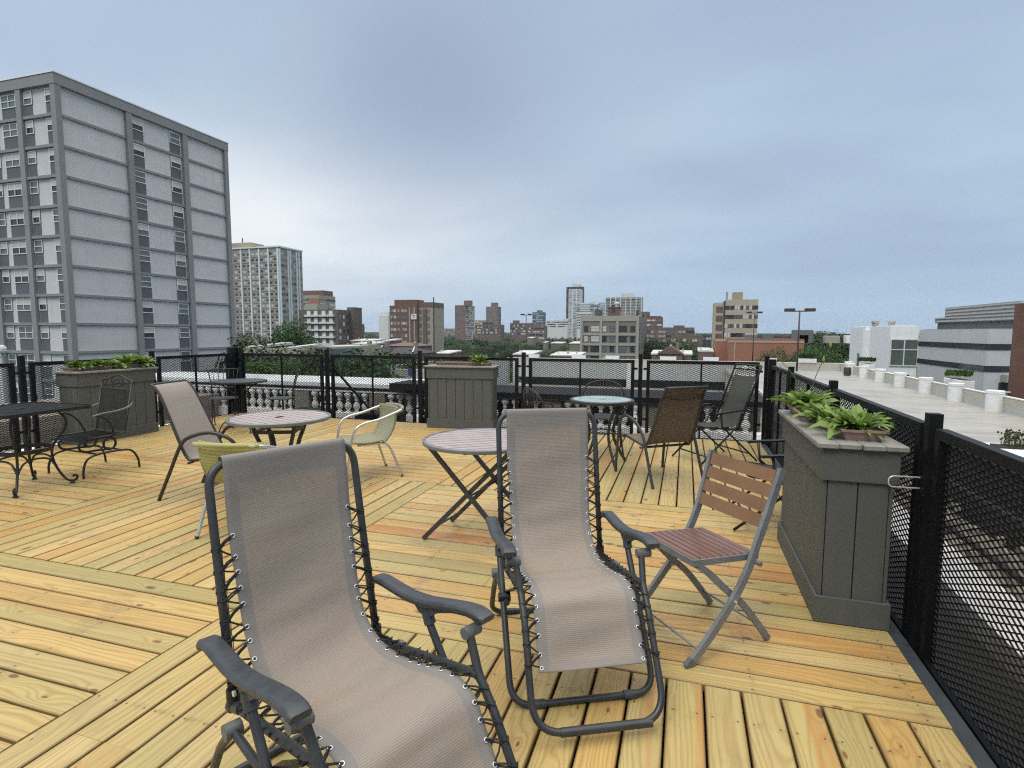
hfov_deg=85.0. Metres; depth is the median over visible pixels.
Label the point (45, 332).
window
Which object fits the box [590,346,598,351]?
window
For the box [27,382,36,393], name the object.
window
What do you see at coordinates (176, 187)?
window
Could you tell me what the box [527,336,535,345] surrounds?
flat roofed house
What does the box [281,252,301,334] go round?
window
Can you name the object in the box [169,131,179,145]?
window
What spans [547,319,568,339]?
apartment building
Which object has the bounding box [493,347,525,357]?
tree
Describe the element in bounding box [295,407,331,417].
ballast box
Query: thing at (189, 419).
sling chair
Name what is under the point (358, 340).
flat roofed house
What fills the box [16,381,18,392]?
window
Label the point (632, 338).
window
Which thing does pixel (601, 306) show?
office tower
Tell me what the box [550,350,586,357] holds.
flat roofed house
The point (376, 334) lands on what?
wood
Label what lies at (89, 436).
iron chair
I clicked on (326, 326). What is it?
apartment building
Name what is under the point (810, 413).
hosta plant
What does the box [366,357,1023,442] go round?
parking garage
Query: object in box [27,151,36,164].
window
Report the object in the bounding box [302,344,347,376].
tree
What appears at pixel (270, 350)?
tan apartments
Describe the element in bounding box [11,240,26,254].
window
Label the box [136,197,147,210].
window
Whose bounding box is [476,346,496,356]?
tree
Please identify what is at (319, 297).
apartment building
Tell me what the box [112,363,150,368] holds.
planter tray
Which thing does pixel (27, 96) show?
window
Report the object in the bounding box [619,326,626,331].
window
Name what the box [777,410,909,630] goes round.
wooden planter
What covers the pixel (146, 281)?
window
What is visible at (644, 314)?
brick highrise
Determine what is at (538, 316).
office tower
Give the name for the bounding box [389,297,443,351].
brick highrise
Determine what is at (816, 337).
tree
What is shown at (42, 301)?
window
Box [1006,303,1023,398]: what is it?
brick building
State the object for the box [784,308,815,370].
lamp post
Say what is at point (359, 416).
ballast box
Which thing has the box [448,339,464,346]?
tree
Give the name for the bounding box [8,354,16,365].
window
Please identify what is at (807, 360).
planter box
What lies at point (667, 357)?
planter box
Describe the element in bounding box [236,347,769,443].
fence
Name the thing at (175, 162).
window
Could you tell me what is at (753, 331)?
lamp post
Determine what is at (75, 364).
hosta plant
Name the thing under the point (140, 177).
window
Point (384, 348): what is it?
dark roofed house
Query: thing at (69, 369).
planter tray
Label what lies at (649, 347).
tree
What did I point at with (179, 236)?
window
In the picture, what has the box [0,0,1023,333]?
sky
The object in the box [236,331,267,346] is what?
tree
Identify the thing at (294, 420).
slatted table
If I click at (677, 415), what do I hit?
sling chair
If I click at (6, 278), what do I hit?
window
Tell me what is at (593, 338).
window
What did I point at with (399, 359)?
tree
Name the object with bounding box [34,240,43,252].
window
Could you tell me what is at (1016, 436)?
shrub
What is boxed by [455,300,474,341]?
apartment tower
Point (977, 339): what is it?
modern building
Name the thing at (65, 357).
window
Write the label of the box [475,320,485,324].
apartment building
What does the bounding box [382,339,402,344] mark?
flat roofed house
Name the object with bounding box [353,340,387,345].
flat roofed house
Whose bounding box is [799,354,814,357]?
shrub
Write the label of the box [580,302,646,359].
stone apartments
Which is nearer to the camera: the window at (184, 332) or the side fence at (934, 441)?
the side fence at (934, 441)
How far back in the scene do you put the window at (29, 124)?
52.66 m
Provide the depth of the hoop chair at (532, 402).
6.11 m
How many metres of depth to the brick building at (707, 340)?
395.28 m
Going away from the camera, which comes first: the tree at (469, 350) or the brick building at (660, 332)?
the tree at (469, 350)
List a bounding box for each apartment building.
[299,304,361,344]
[303,290,335,309]
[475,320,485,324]
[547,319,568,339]
[577,312,592,338]
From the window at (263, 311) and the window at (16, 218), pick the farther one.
the window at (263, 311)
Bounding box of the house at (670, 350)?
[657,342,683,359]
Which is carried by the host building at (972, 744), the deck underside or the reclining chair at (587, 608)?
the deck underside
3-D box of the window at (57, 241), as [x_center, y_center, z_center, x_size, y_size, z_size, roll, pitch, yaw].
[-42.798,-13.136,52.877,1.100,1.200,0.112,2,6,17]
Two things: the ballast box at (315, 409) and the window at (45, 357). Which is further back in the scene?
the window at (45, 357)
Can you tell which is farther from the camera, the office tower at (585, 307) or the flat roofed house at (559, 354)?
the office tower at (585, 307)
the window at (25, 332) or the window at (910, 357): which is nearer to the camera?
the window at (25, 332)
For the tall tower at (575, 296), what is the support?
on the ground
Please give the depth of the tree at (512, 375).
138.67 m
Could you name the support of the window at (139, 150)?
in the apartment block
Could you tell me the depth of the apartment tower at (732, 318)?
212.82 m
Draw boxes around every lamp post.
[521,314,531,336]
[747,311,762,361]
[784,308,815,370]
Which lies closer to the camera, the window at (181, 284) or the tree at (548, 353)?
the window at (181, 284)
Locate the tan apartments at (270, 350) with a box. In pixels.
[244,348,309,363]
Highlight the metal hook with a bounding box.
[888,475,919,488]
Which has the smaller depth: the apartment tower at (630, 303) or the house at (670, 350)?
the house at (670, 350)
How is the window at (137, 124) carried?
in the apartment block
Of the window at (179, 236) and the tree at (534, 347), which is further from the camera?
the tree at (534, 347)
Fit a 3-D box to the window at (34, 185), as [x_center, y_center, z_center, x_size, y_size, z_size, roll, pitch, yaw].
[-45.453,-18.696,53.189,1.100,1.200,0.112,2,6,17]
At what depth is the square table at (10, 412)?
5.18 m
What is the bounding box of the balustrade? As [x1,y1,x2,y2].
[156,372,762,443]
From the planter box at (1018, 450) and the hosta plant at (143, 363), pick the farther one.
the planter box at (1018, 450)
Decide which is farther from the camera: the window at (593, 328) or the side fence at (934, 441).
the window at (593, 328)
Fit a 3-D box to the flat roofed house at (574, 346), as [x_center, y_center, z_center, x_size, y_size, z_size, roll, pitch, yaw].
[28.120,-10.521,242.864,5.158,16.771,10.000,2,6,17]
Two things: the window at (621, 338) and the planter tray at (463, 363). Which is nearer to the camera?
the planter tray at (463, 363)
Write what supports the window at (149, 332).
in the apartment block
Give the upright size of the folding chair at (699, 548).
0.854 m
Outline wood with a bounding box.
[365,332,918,349]
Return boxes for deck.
[0,413,977,767]
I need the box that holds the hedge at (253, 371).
[245,358,303,374]
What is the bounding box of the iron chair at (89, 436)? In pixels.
[47,374,140,478]
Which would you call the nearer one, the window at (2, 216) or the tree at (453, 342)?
the window at (2, 216)
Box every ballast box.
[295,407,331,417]
[355,410,405,420]
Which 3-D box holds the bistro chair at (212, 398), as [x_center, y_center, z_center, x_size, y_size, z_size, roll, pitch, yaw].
[-4.417,0.202,8.560,0.484,0.883,0.495,-2,6,-25]
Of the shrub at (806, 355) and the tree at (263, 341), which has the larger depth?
the tree at (263, 341)
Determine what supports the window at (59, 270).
in the apartment block
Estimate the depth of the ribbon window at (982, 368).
56.91 m
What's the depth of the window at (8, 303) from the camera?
55.63 m
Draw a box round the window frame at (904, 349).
[889,339,918,365]
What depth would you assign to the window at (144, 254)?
60.32 m
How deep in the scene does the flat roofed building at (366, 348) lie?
87.79 m
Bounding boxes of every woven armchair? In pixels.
[192,440,277,538]
[336,403,403,476]
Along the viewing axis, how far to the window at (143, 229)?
60.04 m
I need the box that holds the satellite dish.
[0,345,6,362]
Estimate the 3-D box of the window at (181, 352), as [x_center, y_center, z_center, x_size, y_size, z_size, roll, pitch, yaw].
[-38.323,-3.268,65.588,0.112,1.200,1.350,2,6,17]
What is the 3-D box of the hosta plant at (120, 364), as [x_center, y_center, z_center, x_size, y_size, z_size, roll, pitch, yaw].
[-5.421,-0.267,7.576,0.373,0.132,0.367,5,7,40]
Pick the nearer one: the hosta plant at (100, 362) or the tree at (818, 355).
the hosta plant at (100, 362)
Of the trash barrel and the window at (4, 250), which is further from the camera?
the trash barrel
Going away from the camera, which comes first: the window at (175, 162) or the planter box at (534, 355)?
the window at (175, 162)
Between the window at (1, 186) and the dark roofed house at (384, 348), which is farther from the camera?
the dark roofed house at (384, 348)
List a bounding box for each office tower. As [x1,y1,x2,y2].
[532,310,545,325]
[566,284,583,318]
[575,303,593,337]
[591,302,597,315]
[598,303,604,315]
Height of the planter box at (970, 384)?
1.180 m
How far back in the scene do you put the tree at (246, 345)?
52.14 m
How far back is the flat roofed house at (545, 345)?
419.94 m
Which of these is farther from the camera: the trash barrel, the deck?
the trash barrel
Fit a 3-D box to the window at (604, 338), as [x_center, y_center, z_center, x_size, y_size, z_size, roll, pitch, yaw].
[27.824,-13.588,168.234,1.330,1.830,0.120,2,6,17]
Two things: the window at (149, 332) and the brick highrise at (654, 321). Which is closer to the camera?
the window at (149, 332)
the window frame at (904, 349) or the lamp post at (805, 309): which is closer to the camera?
the lamp post at (805, 309)
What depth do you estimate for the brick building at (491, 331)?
641.84 m
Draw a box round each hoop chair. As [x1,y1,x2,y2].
[523,387,553,408]
[582,380,626,454]
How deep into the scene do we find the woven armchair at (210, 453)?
3.84 m
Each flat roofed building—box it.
[302,344,380,360]
[319,346,369,359]
[758,336,790,337]
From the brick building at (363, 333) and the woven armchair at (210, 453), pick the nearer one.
the woven armchair at (210, 453)
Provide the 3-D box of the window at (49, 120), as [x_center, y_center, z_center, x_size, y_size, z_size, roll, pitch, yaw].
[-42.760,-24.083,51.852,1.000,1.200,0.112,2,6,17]
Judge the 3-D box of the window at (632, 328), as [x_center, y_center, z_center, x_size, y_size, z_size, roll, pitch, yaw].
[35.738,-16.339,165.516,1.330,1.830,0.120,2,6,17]
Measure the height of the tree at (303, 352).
19.665 m
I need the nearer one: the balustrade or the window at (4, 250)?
the balustrade
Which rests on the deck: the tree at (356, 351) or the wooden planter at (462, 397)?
the wooden planter at (462, 397)
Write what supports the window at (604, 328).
in the stone apartments at (614, 332)
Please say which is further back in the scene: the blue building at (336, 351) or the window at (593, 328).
the window at (593, 328)
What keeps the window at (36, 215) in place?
in the apartment block
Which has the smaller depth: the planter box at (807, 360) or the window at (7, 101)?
the window at (7, 101)
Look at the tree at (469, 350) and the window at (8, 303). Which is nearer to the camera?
the window at (8, 303)
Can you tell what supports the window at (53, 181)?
in the apartment block
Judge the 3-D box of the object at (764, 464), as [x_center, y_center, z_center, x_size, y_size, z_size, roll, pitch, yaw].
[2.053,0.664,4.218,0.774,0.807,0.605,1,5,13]
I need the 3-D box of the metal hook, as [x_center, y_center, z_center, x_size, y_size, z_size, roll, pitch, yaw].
[1.858,0.463,2.634,0.154,0.059,0.007,1,5,13]
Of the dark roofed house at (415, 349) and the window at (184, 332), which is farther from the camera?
the dark roofed house at (415, 349)
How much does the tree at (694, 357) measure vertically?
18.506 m
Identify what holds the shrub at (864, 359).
in the planter box at (871, 365)
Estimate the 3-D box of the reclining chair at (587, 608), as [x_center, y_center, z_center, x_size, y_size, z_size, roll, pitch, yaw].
[0.245,0.700,2.411,0.642,1.076,0.969,-1,5,-9]
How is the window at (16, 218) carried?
in the apartment block
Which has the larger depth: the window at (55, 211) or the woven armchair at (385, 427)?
the window at (55, 211)
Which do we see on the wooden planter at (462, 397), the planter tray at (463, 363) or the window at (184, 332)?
the planter tray at (463, 363)
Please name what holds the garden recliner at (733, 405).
on the deck
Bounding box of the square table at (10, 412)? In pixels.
[0,402,91,497]
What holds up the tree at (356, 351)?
on the ground
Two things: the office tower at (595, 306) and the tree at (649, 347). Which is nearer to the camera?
the tree at (649, 347)
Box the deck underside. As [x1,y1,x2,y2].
[527,444,751,767]
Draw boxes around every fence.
[0,347,237,452]
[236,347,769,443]
[764,359,1023,767]
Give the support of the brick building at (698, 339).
on the ground
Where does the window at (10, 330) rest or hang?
in the apartment block
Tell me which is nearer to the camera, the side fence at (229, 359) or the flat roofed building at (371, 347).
the side fence at (229, 359)
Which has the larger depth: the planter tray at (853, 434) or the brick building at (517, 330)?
the brick building at (517, 330)
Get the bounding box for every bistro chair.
[205,367,239,424]
[266,367,299,428]
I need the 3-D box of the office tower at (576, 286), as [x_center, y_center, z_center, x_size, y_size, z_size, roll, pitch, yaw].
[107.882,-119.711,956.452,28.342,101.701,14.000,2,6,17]
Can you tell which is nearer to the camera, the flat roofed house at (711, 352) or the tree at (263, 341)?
the tree at (263, 341)
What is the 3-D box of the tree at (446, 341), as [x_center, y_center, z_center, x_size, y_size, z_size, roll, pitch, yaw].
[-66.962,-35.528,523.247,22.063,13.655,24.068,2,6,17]
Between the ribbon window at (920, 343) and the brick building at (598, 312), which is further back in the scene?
the brick building at (598, 312)
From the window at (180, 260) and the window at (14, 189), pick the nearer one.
the window at (14, 189)
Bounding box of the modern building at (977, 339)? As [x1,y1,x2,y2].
[916,301,1023,395]
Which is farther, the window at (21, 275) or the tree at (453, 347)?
the tree at (453, 347)
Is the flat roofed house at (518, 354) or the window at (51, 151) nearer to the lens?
the window at (51, 151)
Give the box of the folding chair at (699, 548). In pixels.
[640,449,785,668]
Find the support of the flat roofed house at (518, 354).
on the ground
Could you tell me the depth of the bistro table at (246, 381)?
8.09 m
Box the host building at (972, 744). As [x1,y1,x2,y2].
[0,382,1023,767]
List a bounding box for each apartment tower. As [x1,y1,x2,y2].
[232,238,303,343]
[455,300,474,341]
[486,303,500,324]
[604,293,642,315]
[711,292,757,347]
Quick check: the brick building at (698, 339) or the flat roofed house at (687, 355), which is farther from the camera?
the brick building at (698, 339)
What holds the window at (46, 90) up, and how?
in the apartment block
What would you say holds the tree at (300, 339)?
on the ground
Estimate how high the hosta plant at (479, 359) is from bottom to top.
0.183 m
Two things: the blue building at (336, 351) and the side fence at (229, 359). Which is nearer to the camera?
the side fence at (229, 359)
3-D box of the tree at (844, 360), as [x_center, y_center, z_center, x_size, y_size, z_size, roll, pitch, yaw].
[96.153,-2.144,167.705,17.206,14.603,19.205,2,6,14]
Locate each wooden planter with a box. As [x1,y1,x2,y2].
[52,367,158,445]
[424,364,500,428]
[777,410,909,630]
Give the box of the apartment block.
[0,70,235,403]
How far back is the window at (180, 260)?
64.55 m
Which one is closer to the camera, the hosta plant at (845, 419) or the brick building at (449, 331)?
the hosta plant at (845, 419)
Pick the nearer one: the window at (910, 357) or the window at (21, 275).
the window at (21, 275)
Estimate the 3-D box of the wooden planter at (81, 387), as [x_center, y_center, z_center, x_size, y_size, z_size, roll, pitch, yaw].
[-5.452,0.262,7.588,0.422,0.935,1.150,2,6,17]
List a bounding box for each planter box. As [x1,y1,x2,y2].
[529,354,539,357]
[572,355,585,358]
[606,355,618,358]
[660,356,675,359]
[703,357,718,360]
[798,358,816,362]
[859,363,874,369]
[944,377,974,388]
[984,442,1023,456]
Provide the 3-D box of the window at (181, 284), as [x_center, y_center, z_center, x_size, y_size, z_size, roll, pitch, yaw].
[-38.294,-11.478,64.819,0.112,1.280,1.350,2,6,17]
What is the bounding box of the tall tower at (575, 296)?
[568,289,582,338]
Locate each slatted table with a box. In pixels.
[225,410,330,445]
[422,428,509,539]
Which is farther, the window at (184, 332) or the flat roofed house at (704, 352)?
the flat roofed house at (704, 352)
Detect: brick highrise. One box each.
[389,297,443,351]
[639,312,649,317]
[646,316,662,326]
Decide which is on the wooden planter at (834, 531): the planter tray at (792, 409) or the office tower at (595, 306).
the planter tray at (792, 409)
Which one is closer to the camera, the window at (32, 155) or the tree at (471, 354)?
the window at (32, 155)
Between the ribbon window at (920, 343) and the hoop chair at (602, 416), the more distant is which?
the ribbon window at (920, 343)
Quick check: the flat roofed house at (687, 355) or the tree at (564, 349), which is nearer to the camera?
the flat roofed house at (687, 355)
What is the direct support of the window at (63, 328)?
in the apartment block
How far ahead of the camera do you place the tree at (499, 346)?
405.33 m
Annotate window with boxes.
[0,94,14,109]
[0,184,3,197]
[0,213,6,225]
[0,242,8,254]
[2,123,17,137]
[2,270,10,282]
[4,298,12,310]
[5,152,19,167]
[6,326,15,337]
[7,182,21,196]
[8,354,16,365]
[9,211,23,225]
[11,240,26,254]
[14,269,28,282]
[16,298,30,310]
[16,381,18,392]
[18,326,32,338]
[20,354,34,365]
[23,91,32,105]
[25,120,34,134]
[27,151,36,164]
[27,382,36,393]
[29,181,38,194]
[32,210,40,223]
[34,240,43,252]
[36,269,45,281]
[38,298,47,309]
[40,326,49,338]
[42,355,51,366]
[44,88,49,101]
[44,382,53,394]
[46,117,51,131]
[49,148,54,161]
[51,179,56,191]
[52,209,58,221]
[55,239,60,251]
[57,268,62,280]
[59,297,64,309]
[61,326,66,338]
[63,355,68,366]
[132,117,143,132]
[133,143,144,157]
[135,170,145,183]
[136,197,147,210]
[138,223,148,236]
[139,249,150,261]
[141,276,151,287]
[142,301,153,312]
[144,327,154,337]
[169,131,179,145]
[170,155,180,169]
[171,181,182,193]
[173,206,183,218]
[174,230,184,242]
[175,255,185,266]
[176,279,186,290]
[178,303,188,313]
[179,327,189,337]
[180,351,190,360]
[236,310,278,334]
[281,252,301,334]
[590,336,598,341]
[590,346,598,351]
[591,326,599,331]
[602,326,606,331]
[602,336,606,341]
[618,336,626,341]
[618,346,626,351]
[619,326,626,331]
[630,326,634,331]
[630,336,634,341]
[890,340,917,364]
[917,358,1008,371]
[918,341,1010,349]
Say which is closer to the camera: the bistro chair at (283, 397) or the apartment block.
the bistro chair at (283, 397)
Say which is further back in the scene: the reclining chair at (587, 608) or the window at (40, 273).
the window at (40, 273)
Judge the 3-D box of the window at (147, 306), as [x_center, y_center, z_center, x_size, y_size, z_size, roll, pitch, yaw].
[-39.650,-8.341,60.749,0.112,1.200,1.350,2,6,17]
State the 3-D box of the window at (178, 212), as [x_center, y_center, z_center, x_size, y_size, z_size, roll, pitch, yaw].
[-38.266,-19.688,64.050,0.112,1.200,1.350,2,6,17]
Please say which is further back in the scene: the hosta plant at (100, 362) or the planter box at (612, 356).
the planter box at (612, 356)
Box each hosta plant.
[63,360,95,369]
[82,359,118,368]
[105,353,148,364]
[106,360,130,367]
[135,356,155,366]
[468,354,492,364]
[766,342,843,407]
[790,403,840,420]
[793,399,841,421]
[807,405,891,440]
[810,404,897,430]
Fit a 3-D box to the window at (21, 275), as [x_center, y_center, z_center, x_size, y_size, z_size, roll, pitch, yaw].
[-48.013,-10.568,54.738,2.000,1.280,0.112,2,6,17]
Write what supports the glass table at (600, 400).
on the deck
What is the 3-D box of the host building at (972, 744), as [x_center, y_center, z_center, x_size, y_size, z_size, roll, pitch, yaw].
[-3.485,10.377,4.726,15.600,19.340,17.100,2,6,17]
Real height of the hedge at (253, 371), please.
1.401 m
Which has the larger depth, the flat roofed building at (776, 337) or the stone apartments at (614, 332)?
the flat roofed building at (776, 337)
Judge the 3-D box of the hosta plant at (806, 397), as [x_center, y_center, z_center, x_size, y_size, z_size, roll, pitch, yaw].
[1.928,-0.053,3.646,0.396,0.452,0.430,-4,7,-40]
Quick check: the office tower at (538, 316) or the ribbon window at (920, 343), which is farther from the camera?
the office tower at (538, 316)
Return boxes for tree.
[211,335,306,374]
[211,335,335,372]
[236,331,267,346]
[244,337,286,347]
[257,340,345,376]
[270,315,317,348]
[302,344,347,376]
[336,343,405,378]
[364,346,423,368]
[444,339,451,347]
[445,344,469,350]
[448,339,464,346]
[453,347,482,355]
[462,352,487,361]
[471,339,488,346]
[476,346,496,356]
[491,341,507,344]
[492,343,508,354]
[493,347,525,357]
[508,342,522,349]
[510,364,520,382]
[524,344,541,349]
[536,340,551,350]
[543,349,557,357]
[552,345,568,353]
[643,336,690,359]
[673,339,699,360]
[756,346,790,361]
[786,340,842,362]
[804,329,835,348]
[804,329,849,360]
[823,353,848,363]
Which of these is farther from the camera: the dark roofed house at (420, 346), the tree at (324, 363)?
the dark roofed house at (420, 346)
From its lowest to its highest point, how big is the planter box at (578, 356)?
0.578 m
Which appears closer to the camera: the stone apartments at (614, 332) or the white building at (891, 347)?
the white building at (891, 347)
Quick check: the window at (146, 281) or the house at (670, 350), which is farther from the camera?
the house at (670, 350)
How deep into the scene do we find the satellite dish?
29.55 m
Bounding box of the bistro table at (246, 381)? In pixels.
[210,378,267,432]
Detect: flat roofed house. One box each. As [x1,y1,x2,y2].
[243,340,292,352]
[284,344,320,348]
[350,338,385,343]
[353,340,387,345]
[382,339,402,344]
[437,350,461,361]
[513,350,542,357]
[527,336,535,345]
[543,341,548,352]
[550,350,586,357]
[551,341,565,352]
[569,340,579,351]
[651,349,691,359]
[697,348,713,360]
[698,347,710,360]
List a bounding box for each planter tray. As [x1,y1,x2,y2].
[61,366,112,371]
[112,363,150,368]
[435,361,492,365]
[786,404,815,422]
[815,415,889,441]
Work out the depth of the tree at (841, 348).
177.55 m
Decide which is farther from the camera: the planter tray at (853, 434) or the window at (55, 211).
the window at (55, 211)
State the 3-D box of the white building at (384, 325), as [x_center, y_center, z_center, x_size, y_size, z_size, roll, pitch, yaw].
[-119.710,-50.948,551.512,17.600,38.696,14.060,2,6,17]
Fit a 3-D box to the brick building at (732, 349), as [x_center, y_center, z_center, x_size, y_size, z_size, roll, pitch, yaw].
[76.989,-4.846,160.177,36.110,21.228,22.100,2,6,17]
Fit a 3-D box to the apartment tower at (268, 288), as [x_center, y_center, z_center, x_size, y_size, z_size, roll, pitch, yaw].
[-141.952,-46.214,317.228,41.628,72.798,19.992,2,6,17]
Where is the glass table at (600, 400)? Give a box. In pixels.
[570,395,634,467]
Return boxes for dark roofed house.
[381,342,392,354]
[386,343,436,364]
[389,339,431,350]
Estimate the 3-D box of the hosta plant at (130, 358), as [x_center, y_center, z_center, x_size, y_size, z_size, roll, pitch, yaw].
[-5.353,-0.345,7.810,0.510,0.188,0.445,3,6,25]
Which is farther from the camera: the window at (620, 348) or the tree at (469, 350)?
the tree at (469, 350)
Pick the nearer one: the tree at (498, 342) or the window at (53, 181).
the window at (53, 181)
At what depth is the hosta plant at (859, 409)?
3.07 m
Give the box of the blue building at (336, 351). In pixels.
[310,348,360,365]
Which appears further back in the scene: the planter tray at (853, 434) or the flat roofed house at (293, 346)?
the flat roofed house at (293, 346)
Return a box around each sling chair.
[150,379,276,500]
[614,385,708,488]
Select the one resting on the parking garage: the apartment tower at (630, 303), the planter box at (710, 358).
the planter box at (710, 358)
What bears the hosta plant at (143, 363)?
in the planter tray at (133, 365)
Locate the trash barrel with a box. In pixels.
[843,367,851,375]
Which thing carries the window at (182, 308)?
in the apartment block
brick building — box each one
[362,324,364,338]
[444,329,454,336]
[475,322,503,345]
[510,320,534,347]
[529,324,546,342]
[595,309,602,315]
[647,325,694,344]
[671,335,702,350]
[702,335,711,346]
[713,330,849,361]
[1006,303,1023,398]
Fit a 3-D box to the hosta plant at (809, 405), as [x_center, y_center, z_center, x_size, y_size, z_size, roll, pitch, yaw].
[1.857,0.157,3.428,0.418,0.147,0.272,-4,7,-37]
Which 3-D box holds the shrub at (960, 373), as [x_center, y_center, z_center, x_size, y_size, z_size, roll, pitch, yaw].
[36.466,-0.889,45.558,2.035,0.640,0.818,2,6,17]
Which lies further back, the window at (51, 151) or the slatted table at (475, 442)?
the window at (51, 151)
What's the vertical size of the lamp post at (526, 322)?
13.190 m
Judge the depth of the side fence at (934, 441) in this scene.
2.36 m
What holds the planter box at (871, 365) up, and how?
on the parking garage
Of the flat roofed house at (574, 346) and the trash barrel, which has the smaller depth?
the trash barrel
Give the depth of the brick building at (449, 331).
1093.03 m
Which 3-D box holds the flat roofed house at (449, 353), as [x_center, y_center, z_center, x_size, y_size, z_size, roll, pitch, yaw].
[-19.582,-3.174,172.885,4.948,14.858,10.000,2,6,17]
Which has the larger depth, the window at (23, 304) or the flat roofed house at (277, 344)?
the flat roofed house at (277, 344)
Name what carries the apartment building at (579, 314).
on the ground
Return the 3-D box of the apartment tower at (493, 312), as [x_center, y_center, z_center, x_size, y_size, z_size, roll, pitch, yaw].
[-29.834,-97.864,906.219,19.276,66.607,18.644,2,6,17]
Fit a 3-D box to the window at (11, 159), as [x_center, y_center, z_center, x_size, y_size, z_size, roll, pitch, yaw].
[-47.975,-21.515,53.713,2.000,1.280,0.112,2,6,17]
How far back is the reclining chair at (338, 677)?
1.72 m
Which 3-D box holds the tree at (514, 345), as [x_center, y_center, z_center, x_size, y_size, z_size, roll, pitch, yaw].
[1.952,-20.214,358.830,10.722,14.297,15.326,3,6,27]
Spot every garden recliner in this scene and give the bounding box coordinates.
[672,363,761,464]
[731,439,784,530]
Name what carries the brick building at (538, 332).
on the ground
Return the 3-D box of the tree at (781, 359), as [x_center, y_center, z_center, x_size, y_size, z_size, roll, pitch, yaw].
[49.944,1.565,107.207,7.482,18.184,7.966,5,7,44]
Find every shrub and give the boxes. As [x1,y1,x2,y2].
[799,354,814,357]
[858,357,876,361]
[944,369,974,376]
[997,429,1023,447]
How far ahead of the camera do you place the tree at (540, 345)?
478.08 m
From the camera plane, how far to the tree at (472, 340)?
542.05 m
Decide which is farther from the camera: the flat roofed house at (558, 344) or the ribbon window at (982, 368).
the flat roofed house at (558, 344)
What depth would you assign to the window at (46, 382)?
54.98 m
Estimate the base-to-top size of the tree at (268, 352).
20.156 m
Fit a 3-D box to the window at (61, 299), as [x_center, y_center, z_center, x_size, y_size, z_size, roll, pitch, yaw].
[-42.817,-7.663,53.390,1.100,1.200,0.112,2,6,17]
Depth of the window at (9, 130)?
53.44 m
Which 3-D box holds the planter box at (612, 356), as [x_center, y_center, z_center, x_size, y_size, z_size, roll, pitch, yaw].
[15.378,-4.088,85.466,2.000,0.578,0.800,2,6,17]
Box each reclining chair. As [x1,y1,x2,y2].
[196,438,518,767]
[485,408,664,737]
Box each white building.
[379,312,389,340]
[849,321,918,377]
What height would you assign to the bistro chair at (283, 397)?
0.883 m
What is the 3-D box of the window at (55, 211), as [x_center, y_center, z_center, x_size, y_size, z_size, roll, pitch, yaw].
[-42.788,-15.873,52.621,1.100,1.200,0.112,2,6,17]
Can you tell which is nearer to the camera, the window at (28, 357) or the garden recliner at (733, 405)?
the garden recliner at (733, 405)

